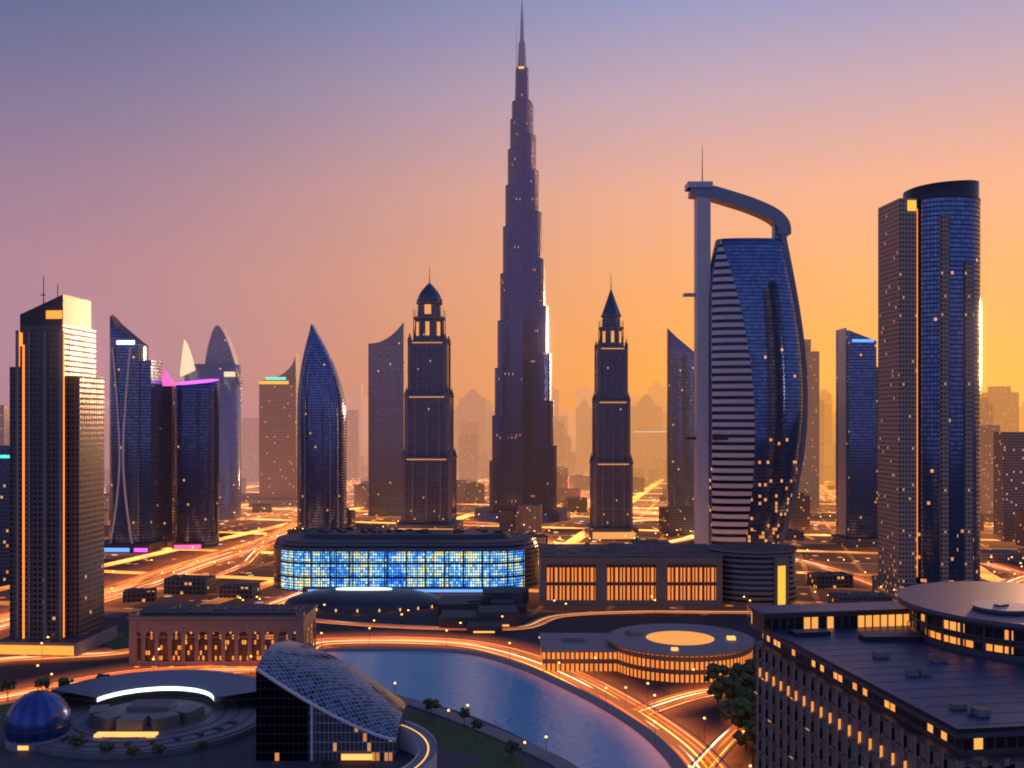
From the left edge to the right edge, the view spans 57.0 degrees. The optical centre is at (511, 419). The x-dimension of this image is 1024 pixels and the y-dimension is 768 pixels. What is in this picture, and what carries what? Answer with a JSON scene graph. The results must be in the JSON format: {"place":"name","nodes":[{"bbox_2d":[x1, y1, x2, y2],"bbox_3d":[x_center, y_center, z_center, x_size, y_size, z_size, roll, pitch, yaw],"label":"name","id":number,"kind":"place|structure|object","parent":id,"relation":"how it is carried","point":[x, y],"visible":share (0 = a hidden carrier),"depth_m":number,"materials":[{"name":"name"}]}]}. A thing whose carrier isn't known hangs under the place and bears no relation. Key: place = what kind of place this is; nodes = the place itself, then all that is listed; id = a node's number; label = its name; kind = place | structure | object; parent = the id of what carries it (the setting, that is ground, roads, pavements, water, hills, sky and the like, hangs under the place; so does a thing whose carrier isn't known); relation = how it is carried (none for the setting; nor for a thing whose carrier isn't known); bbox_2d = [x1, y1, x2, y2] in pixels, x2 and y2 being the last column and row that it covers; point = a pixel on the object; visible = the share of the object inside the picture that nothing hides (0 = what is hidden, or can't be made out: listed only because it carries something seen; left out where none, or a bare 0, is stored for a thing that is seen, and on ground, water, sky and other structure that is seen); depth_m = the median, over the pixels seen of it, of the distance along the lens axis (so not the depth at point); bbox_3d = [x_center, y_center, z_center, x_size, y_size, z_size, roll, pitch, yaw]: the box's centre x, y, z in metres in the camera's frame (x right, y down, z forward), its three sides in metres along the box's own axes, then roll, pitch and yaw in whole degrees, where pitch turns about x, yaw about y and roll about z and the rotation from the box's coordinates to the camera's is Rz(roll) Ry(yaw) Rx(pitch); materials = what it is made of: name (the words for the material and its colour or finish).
{"place":"outdoors","nodes":[
{"label":"outdoors","id":0,"kind":"place"},
{"bbox_2d":[0,405,9,445],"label":"edge block","id":1,"kind":"structure","parent":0,"point":[4,425],"depth_m":1574.08,"materials":[{"name":"black"}]},
{"bbox_2d":[0,703,12,724],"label":"lawn","id":2,"kind":"structure","parent":0,"point":[4,708],"depth_m":515.97,"materials":[{"name":"green plant"}]},
{"bbox_2d":[58,677,73,686],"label":"tree","id":3,"kind":"object","parent":2,"relation":"on","point":[62,681],"visible":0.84,"depth_m":545.70,"materials":[{"name":"green plant"}]},
{"bbox_2d":[96,673,109,677],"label":"tree","id":4,"kind":"object","parent":2,"relation":"on","point":[100,675],"visible":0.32,"depth_m":549.32,"materials":[{"name":"green plant"}]},
{"bbox_2d":[105,630,128,649],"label":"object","id":5,"kind":"structure","parent":0,"point":[121,641],"depth_m":673.66,"materials":[{"name":"green plant"}]},
{"bbox_2d":[0,591,301,661],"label":"road","id":6,"kind":"structure","parent":0,"point":[112,652],"depth_m":639.15,"materials":[{"name":"asphalt"}]},
{"bbox_2d":[0,675,321,767],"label":"paving","id":7,"kind":"structure","parent":0,"point":[240,753],"depth_m":439.00,"materials":[{"name":"grey concrete"}]},
{"bbox_2d":[3,686,70,751],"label":"dome","id":8,"kind":"structure","parent":7,"relation":"on","point":[34,718],"depth_m":455.27,"materials":[{"name":"blue glass"}]},
{"bbox_2d":[67,734,85,747],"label":"tree","id":9,"kind":"object","parent":7,"relation":"on","point":[73,739],"visible":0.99,"depth_m":446.96,"materials":[{"name":"green plant"}]},
{"bbox_2d":[99,742,115,751],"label":"tree","id":10,"kind":"object","parent":7,"relation":"on","point":[105,746],"visible":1,"depth_m":442.61,"materials":[{"name":"green plant"}]},
{"bbox_2d":[125,745,140,764],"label":"tree","id":11,"kind":"object","parent":7,"relation":"on","point":[132,750],"visible":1,"depth_m":433.86,"materials":[{"name":"green plant"}]},
{"bbox_2d":[35,670,255,759],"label":"amphitheatre","id":12,"kind":"object","parent":7,"relation":"on","point":[175,712],"visible":0.9,"depth_m":493.01,"materials":[{"name":"concrete"}]},
{"bbox_2d":[151,743,166,763],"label":"tree","id":13,"kind":"object","parent":7,"relation":"on","point":[158,748],"visible":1,"depth_m":435.31,"materials":[{"name":"green plant"}]},
{"bbox_2d":[193,740,209,758],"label":"tree","id":14,"kind":"object","parent":7,"relation":"on","point":[201,745],"visible":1,"depth_m":441.61,"materials":[{"name":"green plant"}]},
{"bbox_2d":[255,639,406,760],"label":"glass pavilion","id":15,"kind":"structure","parent":7,"relation":"on","point":[313,704],"depth_m":440.00,"materials":[{"name":"white"}]},
{"bbox_2d":[0,481,355,630],"bbox_3d":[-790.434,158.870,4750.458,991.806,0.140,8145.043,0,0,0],"label":"highway road","id":16,"kind":"structure","parent":0,"point":[153,578],"depth_m":1030.11,"materials":[{"name":"orange asphalt"}]},
{"bbox_2d":[104,542,274,596],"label":"road","id":17,"kind":"structure","parent":0,"point":[250,557],"depth_m":1044.01,"materials":[{"name":"orange asphalt"}]},
{"bbox_2d":[242,418,258,481],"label":"tower","id":18,"kind":"structure","parent":0,"point":[250,449],"depth_m":2429.75,"materials":[{"name":"black"}]},
{"bbox_2d":[237,482,350,519],"bbox_3d":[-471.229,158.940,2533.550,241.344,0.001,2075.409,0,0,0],"label":"road","id":19,"kind":"structure","parent":0,"point":[287,512],"depth_m":1569.44,"materials":[{"name":"orange asphalt"}]},
{"bbox_2d":[0,636,729,767],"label":"road","id":20,"kind":"structure","parent":0,"point":[688,747],"depth_m":570.97,"materials":[{"name":"asphalt"}]},
{"bbox_2d":[407,710,515,763],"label":"shore lawn","id":21,"kind":"structure","parent":0,"point":[454,737],"depth_m":467.60,"materials":[{"name":"green plant"}]},
{"bbox_2d":[422,698,441,717],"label":"tree","id":22,"kind":"object","parent":21,"relation":"on","point":[431,704],"visible":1,"depth_m":501.15,"materials":[{"name":"green plant"}]},
{"bbox_2d":[504,740,522,758],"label":"tree","id":23,"kind":"object","parent":21,"relation":"on","point":[510,746],"visible":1,"depth_m":440.02,"materials":[{"name":"green plant"}]},
{"bbox_2d":[376,706,553,767],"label":"park paving","id":24,"kind":"structure","parent":0,"point":[446,759],"depth_m":442.86,"materials":[{"name":"grey concrete"}]},
{"bbox_2d":[400,719,436,767],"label":"curved ramp","id":25,"kind":"structure","parent":24,"relation":"on","point":[418,742],"depth_m":444.69,"materials":[{"name":"grey concrete"}]},
{"bbox_2d":[471,719,484,740],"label":"tree","id":26,"kind":"object","parent":24,"relation":"on","point":[476,723],"visible":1,"depth_m":466.60,"materials":[{"name":"green plant"}]},
{"bbox_2d":[436,722,504,755],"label":"footpath","id":27,"kind":"structure","parent":0,"point":[472,732],"depth_m":466.16,"materials":[{"name":"grey concrete"}]},
{"bbox_2d":[458,707,469,726],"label":"tree","id":28,"kind":"object","parent":27,"relation":"on","point":[465,712],"visible":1,"depth_m":487.38,"materials":[{"name":"green plant"}]},
{"bbox_2d":[393,693,577,767],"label":"quay pavement","id":29,"kind":"structure","parent":0,"point":[547,757],"depth_m":474.05,"materials":[{"name":"grey concrete"}]},
{"bbox_2d":[326,651,670,767],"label":"lagoon water","id":30,"kind":"structure","parent":0,"point":[578,731],"depth_m":532.57,"materials":[{"name":"blue liquid"}]},
{"bbox_2d":[469,761,531,767],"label":"tree","id":31,"kind":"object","parent":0,"point":[515,764],"depth_m":433.78,"materials":[{"name":"green plant"}]},
{"bbox_2d":[319,647,687,767],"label":"quay pavement","id":32,"kind":"structure","parent":0,"point":[667,752],"depth_m":548.40,"materials":[{"name":"grey concrete"}]},
{"bbox_2d":[463,521,553,543],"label":"road","id":33,"kind":"structure","parent":0,"point":[549,542],"depth_m":1455.19,"materials":[{"name":"orange asphalt"}]},
{"bbox_2d":[0,477,1023,767],"bbox_3d":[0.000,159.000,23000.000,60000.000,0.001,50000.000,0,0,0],"label":"ground","id":34,"kind":"structure","parent":0,"point":[816,545],"depth_m":826.10,"materials":[{"name":"asphalt"}]},
{"bbox_2d":[0,446,9,580],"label":"edge block","id":35,"kind":"structure","parent":34,"relation":"on","point":[4,513],"depth_m":932.98,"materials":[{"name":"blue"}]},
{"bbox_2d":[0,276,116,656],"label":"tower","id":36,"kind":"structure","parent":34,"relation":"on","point":[56,491],"depth_m":646.25,"materials":[{"name":"beige"}]},
{"bbox_2d":[104,315,166,552],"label":"tower","id":37,"kind":"structure","parent":34,"relation":"on","point":[136,449],"depth_m":1138.91,"materials":[{"name":"blue glass"}]},
{"bbox_2d":[163,370,174,541],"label":"tower","id":38,"kind":"structure","parent":34,"relation":"on","point":[168,458],"depth_m":1230.50,"materials":[{"name":"black"}]},
{"bbox_2d":[172,379,218,548],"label":"tower","id":39,"kind":"structure","parent":34,"relation":"on","point":[196,464],"depth_m":1172.76,"materials":[{"name":"blue glass"}]},
{"bbox_2d":[180,325,242,519],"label":"skyscraper","id":40,"kind":"structure","parent":34,"relation":"on","point":[222,365],"depth_m":1505.79,"materials":[{"name":"blue"}]},
{"bbox_2d":[249,353,299,506],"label":"tower","id":41,"kind":"structure","parent":34,"relation":"on","point":[278,396],"depth_m":1743.27,"materials":[{"name":"black"}]},
{"bbox_2d":[287,324,354,533],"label":"skyscraper","id":42,"kind":"structure","parent":34,"relation":"on","point":[321,456],"depth_m":1295.18,"materials":[{"name":"blue glass"}]},
{"bbox_2d":[346,410,358,480],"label":"hazy tower","id":43,"kind":"structure","parent":34,"relation":"on","point":[353,444],"depth_m":2463.97,"materials":[{"name":"black"}]},
{"bbox_2d":[283,587,439,611],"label":"oval hall","id":44,"kind":"structure","parent":34,"relation":"on","point":[361,599],"depth_m":793.81,"materials":[{"name":"grey"}]},
{"bbox_2d":[368,323,404,515],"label":"tower","id":45,"kind":"structure","parent":34,"relation":"on","point":[386,374],"depth_m":1561.67,"materials":[{"name":"grey glass"}]},
{"bbox_2d":[273,528,538,592],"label":"mall building","id":46,"kind":"structure","parent":34,"relation":"on","point":[457,560],"depth_m":872.44,"materials":[{"name":"blue glass"}]},
{"bbox_2d":[394,264,462,529],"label":"skyscraper","id":47,"kind":"structure","parent":34,"relation":"on","point":[428,457],"depth_m":1295.86,"materials":[{"name":"stone"}]},
{"bbox_2d":[456,404,458,460],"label":"hazy tower","id":48,"kind":"structure","parent":34,"relation":"on","point":[457,429],"depth_m":2774.21,"materials":[{"name":"black"}]},
{"bbox_2d":[437,586,528,633],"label":"service blocks","id":49,"kind":"structure","parent":34,"relation":"on","point":[486,610],"depth_m":743.08,"materials":[{"name":"black concrete"}]},
{"bbox_2d":[486,400,492,432],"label":"hazy tower","id":50,"kind":"structure","parent":34,"relation":"on","point":[489,406],"depth_m":2974.21,"materials":[{"name":"black"}]},
{"bbox_2d":[123,571,892,602],"bbox_3d":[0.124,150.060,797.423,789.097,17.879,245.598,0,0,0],"label":"blocks","id":51,"kind":"structure","parent":34,"relation":"on","point":[191,584],"depth_m":858.82,"materials":[{"name":"brown"}]},
{"bbox_2d":[474,4,570,522],"bbox_3d":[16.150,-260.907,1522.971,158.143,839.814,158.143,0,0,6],"label":"skyscraper","id":52,"kind":"structure","parent":34,"relation":"on","point":[523,466],"depth_m":1499.59,"materials":[{"name":"blue"}]},
{"bbox_2d":[37,478,1021,767],"bbox_3d":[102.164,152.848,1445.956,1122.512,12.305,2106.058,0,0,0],"label":"street lamps","id":53,"kind":"object","parent":34,"relation":"on","point":[407,610],"visible":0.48,"depth_m":669.03,"materials":[{"name":"yellow metal"}]},
{"bbox_2d":[104,381,1023,562],"bbox_3d":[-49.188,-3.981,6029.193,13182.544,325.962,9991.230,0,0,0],"label":"city blocks","id":54,"kind":"structure","parent":34,"relation":"on","point":[572,440],"depth_m":2521.79,"materials":[{"name":"black concrete"}]},
{"bbox_2d":[584,288,638,540],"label":"skyscraper","id":55,"kind":"structure","parent":34,"relation":"on","point":[611,488],"depth_m":1251.57,"materials":[{"name":"stone"}]},
{"bbox_2d":[539,623,754,682],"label":"ring building","id":56,"kind":"structure","parent":34,"relation":"on","point":[671,652],"depth_m":596.95,"materials":[{"name":"concrete"}]},
{"bbox_2d":[630,428,666,468],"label":"hazy block","id":57,"kind":"structure","parent":34,"relation":"on","point":[648,446],"depth_m":2682.46,"materials":[{"name":"orange"}]},
{"bbox_2d":[667,328,693,506],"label":"tower","id":58,"kind":"structure","parent":34,"relation":"on","point":[680,420],"depth_m":1470.83,"materials":[{"name":"grey glass"}]},
{"bbox_2d":[683,143,807,544],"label":"sail tower","id":59,"kind":"structure","parent":34,"relation":"on","point":[750,399],"depth_m":1037.02,"materials":[{"name":"blue glass"}]},
{"bbox_2d":[746,658,755,665],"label":"tree","id":60,"kind":"object","parent":34,"relation":"on","point":[751,660],"visible":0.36,"depth_m":585.36,"materials":[{"name":"green plant"}]},
{"bbox_2d":[798,339,818,511],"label":"skyscraper","id":61,"kind":"structure","parent":34,"relation":"on","point":[809,482],"depth_m":1629.55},
{"bbox_2d":[819,400,823,483],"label":"hazy tower","id":62,"kind":"structure","parent":34,"relation":"on","point":[821,441],"depth_m":2329.75,"materials":[{"name":"black"}]},
{"bbox_2d":[831,328,877,546],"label":"tower","id":63,"kind":"structure","parent":34,"relation":"on","point":[856,447],"depth_m":1189.42,"materials":[{"name":"blue glass"}]},
{"bbox_2d":[872,180,988,600],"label":"skyscraper","id":64,"kind":"structure","parent":34,"relation":"on","point":[928,383],"depth_m":829.52,"materials":[{"name":"glass"}]},
{"bbox_2d":[980,398,992,424],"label":"tower","id":65,"kind":"structure","parent":34,"relation":"on","point":[986,413],"depth_m":1999.37,"materials":[{"name":"black"}]},
{"bbox_2d":[980,425,999,514],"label":"tower","id":66,"kind":"structure","parent":34,"relation":"on","point":[986,469],"depth_m":1549.47,"materials":[{"name":"black concrete"}]},
{"bbox_2d":[993,432,1023,541],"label":"tower","id":67,"kind":"structure","parent":34,"relation":"on","point":[1008,474],"depth_m":1234.05,"materials":[{"name":"black concrete"}]},
{"label":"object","id":68,"kind":"object","parent":34,"relation":"on","visible":0},
{"bbox_2d":[819,487,835,499],"bbox_3d":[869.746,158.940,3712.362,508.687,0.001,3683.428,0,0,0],"label":"avenue","id":69,"kind":"object","parent":68,"relation":"on","point":[824,495],"visible":0.09,"depth_m":1959.23,"materials":[{"name":"orange"}]},
{"bbox_2d":[0,0,1023,419],"label":"sky","id":70,"kind":"structure","parent":0,"point":[263,172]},
{"bbox_2d":[316,599,896,630],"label":"road","id":71,"kind":"structure","parent":0,"point":[541,621],"depth_m":751.28,"materials":[{"name":"asphalt"}]},
{"bbox_2d":[568,476,658,514],"bbox_3d":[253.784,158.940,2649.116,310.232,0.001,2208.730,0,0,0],"label":"red road","id":72,"kind":"structure","parent":0,"point":[644,512],"depth_m":1638.05,"materials":[{"name":"asphalt"}]},
{"bbox_2d":[633,519,693,542],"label":"plaza road","id":73,"kind":"structure","parent":0,"point":[688,537],"depth_m":1275.58,"materials":[{"name":"asphalt"}]},
{"bbox_2d":[538,542,797,605],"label":"colonnade building","id":74,"kind":"structure","parent":0,"point":[624,574],"depth_m":806.06,"materials":[{"name":"stone"}]},
{"bbox_2d":[629,687,723,714],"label":"junction road","id":75,"kind":"structure","parent":0,"point":[669,702],"depth_m":536.25,"materials":[{"name":"asphalt"}]},
{"bbox_2d":[688,723,744,767],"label":"loop road","id":76,"kind":"structure","parent":0,"point":[723,743],"depth_m":460.06,"materials":[{"name":"orange asphalt"}]},
{"bbox_2d":[748,581,1023,767],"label":"stone building","id":77,"kind":"structure","parent":0,"point":[927,675],"depth_m":320.50,"materials":[{"name":"grey"}]},
{"bbox_2d":[796,560,1023,585],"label":"road","id":78,"kind":"structure","parent":0,"point":[1015,579],"depth_m":957.71,"materials":[{"name":"orange asphalt"}]},
{"bbox_2d":[810,521,1023,577],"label":"road","id":79,"kind":"structure","parent":0,"point":[1005,568],"depth_m":1016.14,"materials":[{"name":"orange asphalt"}]},
{"bbox_2d":[980,386,1018,431],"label":"tower","id":80,"kind":"structure","parent":0,"point":[1004,400],"depth_m":2199.37,"materials":[{"name":"black"}]},
{"label":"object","id":81,"kind":"object","parent":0,"visible":0},
{"bbox_2d":[0,679,16,701],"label":"tree","id":82,"kind":"object","parent":81,"relation":"on","point":[7,684],"visible":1,"depth_m":531.44,"materials":[{"name":"green plant"}]},
{"bbox_2d":[34,677,50,688],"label":"tree","id":83,"kind":"object","parent":81,"relation":"on","point":[45,682],"visible":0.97,"depth_m":543.85,"materials":[{"name":"green plant"}]},
{"bbox_2d":[127,603,317,666],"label":"arched building","id":84,"kind":"structure","parent":81,"relation":"on","point":[205,635],"depth_m":609.50,"materials":[{"name":"stone"}]},
{"bbox_2d":[719,698,749,729],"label":"tree","id":85,"kind":"object","parent":81,"relation":"on","point":[724,706],"visible":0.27,"depth_m":468.47,"materials":[{"name":"green plant"}]},
{"bbox_2d":[726,698,749,703],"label":"tree","id":86,"kind":"object","parent":81,"relation":"on","point":[741,699],"visible":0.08,"depth_m":475.69,"materials":[{"name":"green plant"}]},
{"bbox_2d":[730,699,755,749],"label":"tree","id":87,"kind":"object","parent":81,"relation":"on","point":[742,711],"visible":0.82,"depth_m":452.29,"materials":[{"name":"green plant"}]},
{"bbox_2d":[732,720,755,767],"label":"tree","id":88,"kind":"object","parent":81,"relation":"on","point":[749,734],"visible":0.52,"depth_m":430.14,"materials":[{"name":"green plant"}]},
{"label":"road junction","id":89,"kind":"object","parent":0,"visible":0},
{"bbox_2d":[703,663,733,703],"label":"tree","id":90,"kind":"object","parent":89,"relation":"on","point":[714,670],"visible":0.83,"depth_m":527.32,"materials":[{"name":"green plant"}]},
{"bbox_2d":[729,662,755,679],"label":"tree","id":91,"kind":"object","parent":89,"relation":"on","point":[737,669],"visible":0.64,"depth_m":528.63,"materials":[{"name":"green plant"}]},
{"label":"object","id":92,"kind":"object","parent":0,"visible":0},
{"bbox_2d":[707,675,744,720],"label":"tree","id":93,"kind":"object","parent":92,"relation":"on","point":[717,689],"visible":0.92,"depth_m":495.54,"materials":[{"name":"green plant"}]},
{"bbox_2d":[725,685,753,699],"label":"tree","id":94,"kind":"object","parent":92,"relation":"on","point":[746,691],"visible":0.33,"depth_m":500.36,"materials":[{"name":"green plant"}]},
{"bbox_2d":[734,673,755,688],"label":"tree","id":95,"kind":"object","parent":92,"relation":"on","point":[744,680],"visible":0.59,"depth_m":509.82,"materials":[{"name":"green plant"}]},
{"bbox_2d":[739,691,755,702],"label":"tree","id":96,"kind":"object","parent":92,"relation":"on","point":[751,697],"visible":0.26,"depth_m":482.06,"materials":[{"name":"green plant"}]}
]}

